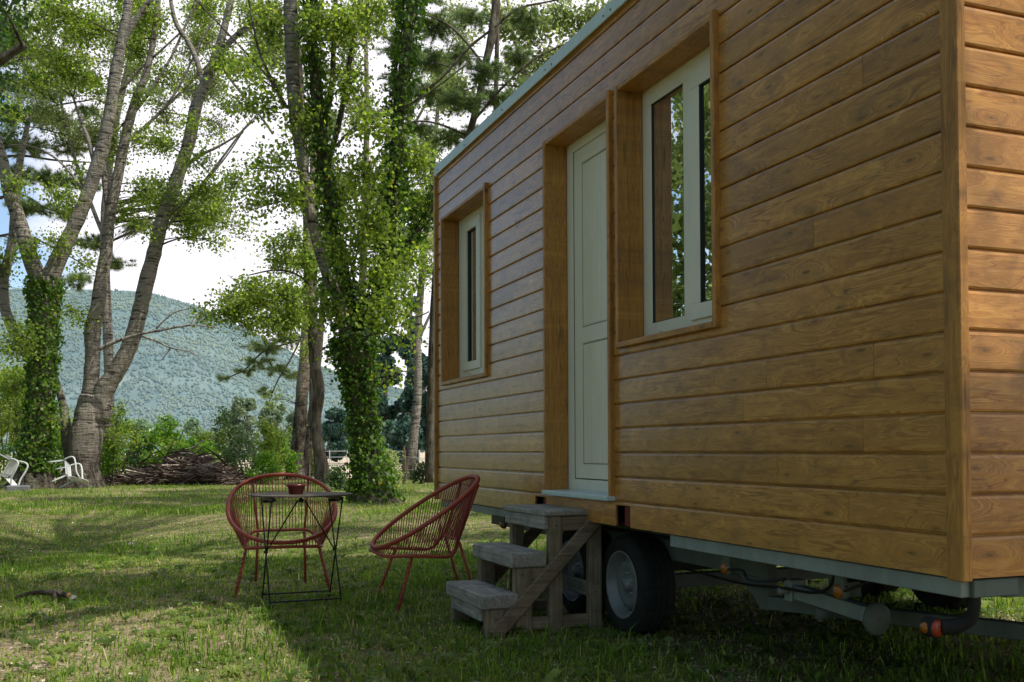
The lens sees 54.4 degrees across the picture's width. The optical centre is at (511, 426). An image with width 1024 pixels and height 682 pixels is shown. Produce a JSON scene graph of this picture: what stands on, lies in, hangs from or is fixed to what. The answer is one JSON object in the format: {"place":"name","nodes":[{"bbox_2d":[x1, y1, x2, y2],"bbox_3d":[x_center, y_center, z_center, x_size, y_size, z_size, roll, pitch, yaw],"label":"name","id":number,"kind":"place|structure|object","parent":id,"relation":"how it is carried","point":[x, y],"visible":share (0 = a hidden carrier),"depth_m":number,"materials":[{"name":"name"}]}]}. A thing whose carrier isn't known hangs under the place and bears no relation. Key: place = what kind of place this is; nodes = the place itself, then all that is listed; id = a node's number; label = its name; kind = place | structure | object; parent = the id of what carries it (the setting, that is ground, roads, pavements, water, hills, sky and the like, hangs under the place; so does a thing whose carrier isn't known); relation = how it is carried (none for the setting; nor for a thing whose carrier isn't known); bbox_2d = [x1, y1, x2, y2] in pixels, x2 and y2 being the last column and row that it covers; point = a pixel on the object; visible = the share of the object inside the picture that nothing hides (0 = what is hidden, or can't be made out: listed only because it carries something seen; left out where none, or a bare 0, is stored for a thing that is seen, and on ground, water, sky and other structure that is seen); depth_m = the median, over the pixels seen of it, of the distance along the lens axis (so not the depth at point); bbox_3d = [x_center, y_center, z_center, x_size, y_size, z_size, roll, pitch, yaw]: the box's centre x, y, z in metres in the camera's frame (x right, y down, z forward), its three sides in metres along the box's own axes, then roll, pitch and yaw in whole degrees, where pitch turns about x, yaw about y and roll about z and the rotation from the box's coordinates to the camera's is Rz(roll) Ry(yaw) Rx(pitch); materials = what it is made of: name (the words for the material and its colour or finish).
{"place":"outdoors","nodes":[
{"label":"outdoors","id":0,"kind":"place"},
{"bbox_2d":[55,404,71,451],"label":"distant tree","id":1,"kind":"object","parent":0,"point":[69,409],"visible":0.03,"depth_m":169.86,"materials":[{"name":"green plant"}]},
{"bbox_2d":[0,288,422,452],"bbox_3d":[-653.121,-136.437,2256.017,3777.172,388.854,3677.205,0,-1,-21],"label":"hill","id":2,"kind":"structure","parent":0,"point":[135,391],"depth_m":1354.18,"materials":[{"name":"green plant"}]},
{"bbox_2d":[0,287,424,452],"bbox_3d":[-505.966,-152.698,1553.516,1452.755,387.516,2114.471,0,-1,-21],"label":"hill forest","id":3,"kind":"object","parent":2,"relation":"on","point":[71,376],"visible":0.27,"depth_m":1471.48,"materials":[{"name":"green plant"}]},
{"bbox_2d":[0,452,424,478],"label":"field","id":4,"kind":"structure","parent":0,"point":[344,460],"depth_m":78.79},
{"bbox_2d":[0,365,26,444],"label":"distant tree","id":5,"kind":"object","parent":4,"relation":"on","point":[12,428],"visible":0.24,"depth_m":79.14,"materials":[{"name":"green plant"}]},
{"bbox_2d":[0,22,166,293],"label":"pine tree","id":6,"kind":"object","parent":4,"relation":"on","point":[45,176],"visible":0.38,"depth_m":35.41,"materials":[{"name":"green plant"}]},
{"bbox_2d":[127,418,154,452],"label":"distant tree","id":7,"kind":"object","parent":4,"relation":"on","point":[145,424],"visible":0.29,"depth_m":208.91,"materials":[{"name":"green plant"}]},
{"bbox_2d":[0,0,308,476],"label":"poplar tree","id":8,"kind":"object","parent":4,"relation":"on","point":[76,136],"visible":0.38,"depth_m":34.83,"materials":[{"name":"green plant"}]},
{"bbox_2d":[129,429,185,469],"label":"bush","id":9,"kind":"object","parent":4,"relation":"on","point":[167,443],"visible":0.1,"depth_m":34.03,"materials":[{"name":"green plant"}]},
{"bbox_2d":[157,413,173,448],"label":"distant tree","id":10,"kind":"object","parent":4,"relation":"on","point":[165,418],"visible":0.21,"depth_m":189.05,"materials":[{"name":"green plant"}]},
{"bbox_2d":[183,417,202,450],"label":"distant tree","id":11,"kind":"object","parent":4,"relation":"on","point":[192,425],"visible":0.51,"depth_m":179.09,"materials":[{"name":"green plant"}]},
{"bbox_2d":[192,427,241,463],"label":"bush","id":12,"kind":"object","parent":4,"relation":"on","point":[205,437],"visible":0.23,"depth_m":34.52,"materials":[{"name":"green plant"}]},
{"bbox_2d":[209,413,230,456],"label":"distant tree","id":13,"kind":"object","parent":4,"relation":"on","point":[212,429],"visible":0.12,"depth_m":87.88,"materials":[{"name":"green plant"}]},
{"bbox_2d":[218,396,260,459],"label":"distant tree","id":14,"kind":"object","parent":4,"relation":"on","point":[241,407],"visible":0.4,"depth_m":83.51,"materials":[{"name":"green plant"}]},
{"bbox_2d":[256,401,291,454],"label":"distant tree","id":15,"kind":"object","parent":4,"relation":"on","point":[276,414],"visible":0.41,"depth_m":89.23,"materials":[{"name":"green plant"}]},
{"bbox_2d":[214,50,350,404],"bbox_3d":[-8.315,-6.035,37.098,5.578,16.027,2.333,0,-1,8],"label":"pine tree","id":16,"kind":"object","parent":4,"relation":"on","point":[270,347],"visible":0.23,"depth_m":36.90,"materials":[{"name":"green plant"}]},
{"bbox_2d":[249,134,325,479],"bbox_3d":[-6.838,-4.515,33.001,2.787,12.811,2.652,-1,-2,33],"label":"twin trunk tree","id":17,"kind":"object","parent":4,"relation":"on","point":[301,438],"visible":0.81,"depth_m":32.85,"materials":[{"name":"grey plant"}]},
{"bbox_2d":[285,410,307,448],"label":"distant tree","id":18,"kind":"object","parent":4,"relation":"on","point":[289,420],"visible":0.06,"depth_m":94.52,"materials":[{"name":"green plant"}]},
{"bbox_2d":[311,449,330,476],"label":"bush","id":19,"kind":"object","parent":4,"relation":"on","point":[312,467],"visible":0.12,"depth_m":35.73,"materials":[{"name":"green plant"}]},
{"bbox_2d":[322,406,349,461],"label":"distant tree","id":20,"kind":"object","parent":4,"relation":"on","point":[334,434],"visible":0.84,"depth_m":81.50,"materials":[{"name":"green plant"}]},
{"bbox_2d":[345,388,388,450],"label":"distant tree","id":21,"kind":"object","parent":4,"relation":"on","point":[383,404],"visible":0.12,"depth_m":65.69,"materials":[{"name":"green plant"}]},
{"bbox_2d":[325,450,419,464],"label":"wire fence","id":22,"kind":"object","parent":4,"relation":"on","point":[329,451],"visible":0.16,"depth_m":61.97,"materials":[{"name":"metal"}]},
{"bbox_2d":[270,0,484,447],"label":"broadleaf tree","id":23,"kind":"object","parent":4,"relation":"on","point":[366,51],"visible":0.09,"depth_m":33.91,"materials":[{"name":"green plant"}]},
{"bbox_2d":[374,333,403,448],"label":"distant tree","id":24,"kind":"object","parent":4,"relation":"on","point":[391,412],"visible":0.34,"depth_m":71.74,"materials":[{"name":"green plant"}]},
{"bbox_2d":[383,413,422,464],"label":"distant tree","id":25,"kind":"object","parent":4,"relation":"on","point":[397,433],"visible":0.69,"depth_m":59.54,"materials":[{"name":"green plant"}]},
{"bbox_2d":[400,288,416,414],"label":"distant tree","id":26,"kind":"object","parent":4,"relation":"on","point":[401,394],"visible":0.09,"depth_m":109.97,"materials":[{"name":"green plant"}]},
{"bbox_2d":[396,295,426,463],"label":"distant tree","id":27,"kind":"object","parent":4,"relation":"on","point":[406,404],"visible":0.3,"depth_m":69.57,"materials":[{"name":"green plant"}]},
{"bbox_2d":[418,356,427,452],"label":"distant tree","id":28,"kind":"object","parent":4,"relation":"on","point":[424,394],"visible":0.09,"depth_m":63.63,"materials":[{"name":"plant"}]},
{"bbox_2d":[0,0,609,390],"label":"sky","id":29,"kind":"structure","parent":0,"point":[184,276],"materials":[{"name":"white"}]},
{"bbox_2d":[0,453,1023,681],"bbox_3d":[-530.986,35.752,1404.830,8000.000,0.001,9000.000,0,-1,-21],"label":"ground","id":30,"kind":"structure","parent":0,"point":[730,620],"depth_m":5.67,"materials":[{"name":"green plant"}]},
{"bbox_2d":[0,442,17,482],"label":"shrub","id":31,"kind":"object","parent":30,"relation":"on","point":[10,448],"visible":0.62,"depth_m":28.08,"materials":[{"name":"green plant"}]},
{"bbox_2d":[6,485,29,490],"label":"stone slab","id":32,"kind":"structure","parent":30,"relation":"on","point":[15,487],"depth_m":24.45,"materials":[{"name":"grey stone"}]},
{"bbox_2d":[0,453,28,484],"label":"plastic chair","id":33,"kind":"object","parent":32,"relation":"on","point":[12,464],"visible":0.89,"depth_m":24.98,"materials":[{"name":"white plastic"}]},
{"bbox_2d":[0,359,55,481],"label":"shrub","id":34,"kind":"object","parent":30,"relation":"on","point":[2,417],"visible":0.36,"depth_m":30.81,"materials":[{"name":"green plant"}]},
{"bbox_2d":[0,0,55,159],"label":"leaning oak","id":35,"kind":"object","parent":30,"relation":"on","point":[6,56],"visible":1,"depth_m":11.68,"materials":[{"name":"green plant"}]},
{"bbox_2d":[2,416,63,467],"bbox_3d":[-15.821,0.533,33.072,2.203,2.773,1.423,0,-1,-21],"label":"bush","id":36,"kind":"object","parent":30,"relation":"on","point":[24,436],"visible":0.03,"depth_m":33.02,"materials":[{"name":"green plant"}]},
{"bbox_2d":[14,590,70,607],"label":"fallen branch","id":37,"kind":"object","parent":30,"relation":"on","point":[55,593],"visible":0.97,"depth_m":6.34,"materials":[{"name":"brown wood"}]},
{"bbox_2d":[49,425,64,481],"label":"shrub","id":38,"kind":"object","parent":30,"relation":"on","point":[56,474],"visible":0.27,"depth_m":29.41,"materials":[{"name":"green plant"}]},
{"bbox_2d":[56,418,72,465],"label":"bush","id":39,"kind":"object","parent":30,"relation":"on","point":[60,436],"visible":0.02,"depth_m":33.86,"materials":[{"name":"green plant"}]},
{"bbox_2d":[47,456,88,488],"bbox_3d":[-11.322,1.196,25.502,0.840,0.703,0.595,-14,-19,-11],"label":"plastic chair","id":40,"kind":"object","parent":30,"relation":"on","point":[67,466],"visible":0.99,"depth_m":25.38,"materials":[{"name":"white plastic"}]},
{"bbox_2d":[0,0,189,488],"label":"poplar tree","id":41,"kind":"object","parent":30,"relation":"on","point":[20,236],"visible":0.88,"depth_m":26.04,"materials":[{"name":"green plant"}]},
{"bbox_2d":[6,274,68,472],"bbox_3d":[-12.495,-1.368,26.181,1.411,5.224,1.425,1,-2,-38],"label":"ivy","id":42,"kind":"object","parent":41,"relation":"attached to","point":[50,451],"visible":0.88,"depth_m":25.91,"materials":[{"name":"green plant"}]},
{"bbox_2d":[100,440,128,485],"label":"shrub","id":43,"kind":"object","parent":30,"relation":"on","point":[106,466],"visible":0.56,"depth_m":27.69,"materials":[{"name":"green plant"}]},
{"bbox_2d":[101,398,148,477],"bbox_3d":[-11.459,0.424,29.055,1.661,2.588,1.240,0,-1,-21],"label":"shrub","id":44,"kind":"object","parent":30,"relation":"on","point":[119,413],"visible":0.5,"depth_m":29.11,"materials":[{"name":"green plant"}]},
{"bbox_2d":[110,418,159,473],"bbox_3d":[-12.618,0.773,33.221,1.620,2.218,1.230,0,-1,-12],"label":"bush","id":45,"kind":"object","parent":30,"relation":"on","point":[126,427],"visible":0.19,"depth_m":33.09,"materials":[{"name":"green plant"}]},
{"bbox_2d":[122,433,155,473],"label":"shrub","id":46,"kind":"object","parent":30,"relation":"on","point":[134,459],"visible":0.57,"depth_m":30.91,"materials":[{"name":"green plant"}]},
{"bbox_2d":[40,0,283,487],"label":"poplar tree","id":47,"kind":"object","parent":30,"relation":"on","point":[83,438],"visible":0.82,"depth_m":26.67,"materials":[{"name":"green plant"}]},
{"bbox_2d":[98,308,218,361],"bbox_3d":[-9.307,-2.419,26.217,3.170,1.420,0.122,0,-1,0],"label":"dead bough","id":48,"kind":"object","parent":47,"relation":"hanging from","point":[108,344],"visible":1,"depth_m":26.18,"materials":[{"name":"brown wood"}]},
{"bbox_2d":[140,415,190,467],"bbox_3d":[-10.813,0.699,31.182,1.701,2.135,1.225,0,-1,-21],"label":"shrub","id":49,"kind":"object","parent":30,"relation":"on","point":[156,433],"visible":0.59,"depth_m":31.10,"materials":[{"name":"green plant"}]},
{"bbox_2d":[104,438,266,485],"bbox_3d":[-9.722,1.028,29.265,5.346,1.370,3.121,0,-1,-2],"label":"brush pile","id":50,"kind":"object","parent":30,"relation":"on","point":[191,467],"visible":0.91,"depth_m":28.41,"materials":[{"name":"brown wood"}]},
{"bbox_2d":[176,433,222,461],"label":"bush","id":51,"kind":"object","parent":30,"relation":"on","point":[192,443],"visible":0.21,"depth_m":32.80,"materials":[{"name":"green plant"}]},
{"bbox_2d":[208,406,255,471],"bbox_3d":[-8.758,0.505,30.858,1.360,2.490,1.624,0,-1,9],"label":"shrub","id":52,"kind":"object","parent":30,"relation":"on","point":[226,423],"visible":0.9,"depth_m":30.87,"materials":[{"name":"green plant"}]},
{"bbox_2d":[223,419,264,472],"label":"bush","id":53,"kind":"object","parent":30,"relation":"on","point":[245,450],"visible":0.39,"depth_m":33.49,"materials":[{"name":"green plant"}]},
{"bbox_2d":[186,40,330,484],"bbox_3d":[-7.064,-4.732,28.040,4.320,13.069,3.609,-1,-2,39],"label":"dark trunked tree","id":54,"kind":"object","parent":30,"relation":"on","point":[235,309],"visible":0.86,"depth_m":28.01,"materials":[{"name":"green plant"}]},
{"bbox_2d":[241,450,284,483],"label":"shrub","id":55,"kind":"object","parent":30,"relation":"on","point":[266,460],"visible":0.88,"depth_m":28.58,"materials":[{"name":"green plant"}]},
{"bbox_2d":[249,413,289,482],"bbox_3d":[-7.221,0.625,29.935,1.164,2.196,1.234,1,-2,-37],"label":"shrub","id":56,"kind":"object","parent":30,"relation":"on","point":[266,429],"visible":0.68,"depth_m":29.97,"materials":[{"name":"green plant"}]},
{"bbox_2d":[248,427,302,480],"bbox_3d":[-7.623,0.939,32.044,1.785,1.867,1.222,0,-1,-21],"label":"bush","id":57,"kind":"object","parent":30,"relation":"on","point":[292,458],"visible":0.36,"depth_m":32.11,"materials":[{"name":"green plant"}]},
{"bbox_2d":[226,473,337,596],"bbox_3d":[-1.585,0.737,6.870,0.754,0.826,0.686,0,-1,-15],"label":"lounge chair","id":58,"kind":"object","parent":30,"relation":"on","point":[235,524],"visible":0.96,"depth_m":7.00,"materials":[{"name":"plastic red plastic"},{"name":"red painted metal"}]},
{"bbox_2d":[249,492,352,609],"bbox_3d":[-1.314,0.776,6.212,0.636,0.712,0.630,0,-1,-23],"label":"bistro table","id":59,"kind":"object","parent":30,"relation":"on","point":[271,497],"visible":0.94,"depth_m":6.17,"materials":[{"name":"grey metal"}]},
{"bbox_2d":[286,484,305,493],"bbox_3d":[-1.342,0.388,6.193,0.124,0.063,0.124,0,-1,-21],"label":"bowl","id":60,"kind":"object","parent":59,"relation":"on","point":[295,488],"visible":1,"depth_m":6.15,"materials":[{"name":"ceramic"}]},
{"bbox_2d":[195,0,467,503],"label":"poplar tree","id":61,"kind":"object","parent":30,"relation":"on","point":[358,16],"visible":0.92,"depth_m":18.09,"materials":[{"name":"green plant"}]},
{"bbox_2d":[297,0,436,503],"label":"ivy","id":62,"kind":"object","parent":61,"relation":"attached to","point":[400,15],"visible":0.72,"depth_m":18.42,"materials":[{"name":"green plant"}]},
{"bbox_2d":[321,462,348,490],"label":"shrub","id":63,"kind":"object","parent":30,"relation":"on","point":[336,477],"visible":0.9,"depth_m":23.91,"materials":[{"name":"green plant"}]},
{"bbox_2d":[379,444,408,484],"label":"shrub","id":64,"kind":"object","parent":30,"relation":"on","point":[392,457],"visible":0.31,"depth_m":27.49,"materials":[{"name":"green plant"}]},
{"bbox_2d":[402,446,405,483],"bbox_3d":[-3.100,1.123,28.596,0.120,1.133,0.099,0,-1,-21],"label":"split wood post","id":65,"kind":"object","parent":30,"relation":"on","point":[404,469],"visible":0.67,"depth_m":28.56,"materials":[{"name":"wood"}]},
{"bbox_2d":[407,460,424,483],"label":"shrub","id":66,"kind":"object","parent":30,"relation":"on","point":[418,472],"visible":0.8,"depth_m":28.36,"materials":[{"name":"green plant"}]},
{"bbox_2d":[378,69,466,478],"bbox_3d":[-2.876,-5.090,32.502,3.531,14.366,3.356,0,-1,-21],"label":"poplar tree","id":67,"kind":"object","parent":30,"relation":"on","point":[412,448],"visible":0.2,"depth_m":32.38,"materials":[{"name":"green plant"}]},
{"bbox_2d":[369,474,479,611],"bbox_3d":[-0.551,0.720,6.315,0.686,0.826,0.754,0,-1,-19],"label":"lounge chair","id":68,"kind":"object","parent":30,"relation":"on","point":[468,496],"visible":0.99,"depth_m":6.21,"materials":[{"name":"red plastic"},{"name":"red painted metal"}]},
{"bbox_2d":[341,0,564,482],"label":"pine tree","id":69,"kind":"object","parent":30,"relation":"on","point":[440,61],"visible":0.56,"depth_m":20.99,"materials":[{"name":"green plant"}]},
{"bbox_2d":[0,533,1023,681],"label":"ground rosettes","id":70,"kind":"object","parent":30,"relation":"on","point":[756,639],"visible":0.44,"depth_m":5.18,"materials":[{"name":"green plant"}]},
{"bbox_2d":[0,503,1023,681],"bbox_3d":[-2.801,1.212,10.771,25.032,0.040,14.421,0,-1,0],"label":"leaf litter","id":71,"kind":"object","parent":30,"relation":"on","point":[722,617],"visible":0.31,"depth_m":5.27,"materials":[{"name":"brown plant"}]},
{"bbox_2d":[421,0,610,151],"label":"broadleaf tree","id":72,"kind":"object","parent":30,"relation":"on","point":[565,17],"visible":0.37,"depth_m":26.55,"materials":[{"name":"green plant"}]},
{"bbox_2d":[446,504,601,637],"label":"wooden steps","id":73,"kind":"structure","parent":30,"relation":"on","point":[489,603],"depth_m":5.27,"materials":[{"name":"grey wood"}]},
{"bbox_2d":[433,0,1023,640],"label":"tiny house","id":74,"kind":"structure","parent":30,"relation":"on","point":[729,290],"depth_m":3.92,"materials":[{"name":"brown wood"}]},
{"bbox_2d":[440,182,489,385],"bbox_3d":[-0.287,-0.997,7.333,0.195,1.333,1.058,0,-1,-21],"label":"window","id":75,"kind":"structure","parent":74,"relation":"in","point":[464,329],"depth_m":7.61,"materials":[{"name":"brown paint"}]},
{"bbox_2d":[542,90,616,495],"bbox_3d":[0.427,-0.643,5.462,0.196,2.113,0.870,0,-1,-21],"label":"door","id":76,"kind":"structure","parent":74,"relation":"in","point":[577,160],"depth_m":5.70,"materials":[{"name":"white paint"}]},
{"bbox_2d":[614,9,722,348],"bbox_3d":[0.761,-1.062,4.575,0.195,1.326,0.911,0,-1,-21],"label":"window","id":77,"kind":"structure","parent":74,"relation":"in","point":[668,277],"depth_m":4.74,"materials":[{"name":"brown paint"}]}
]}

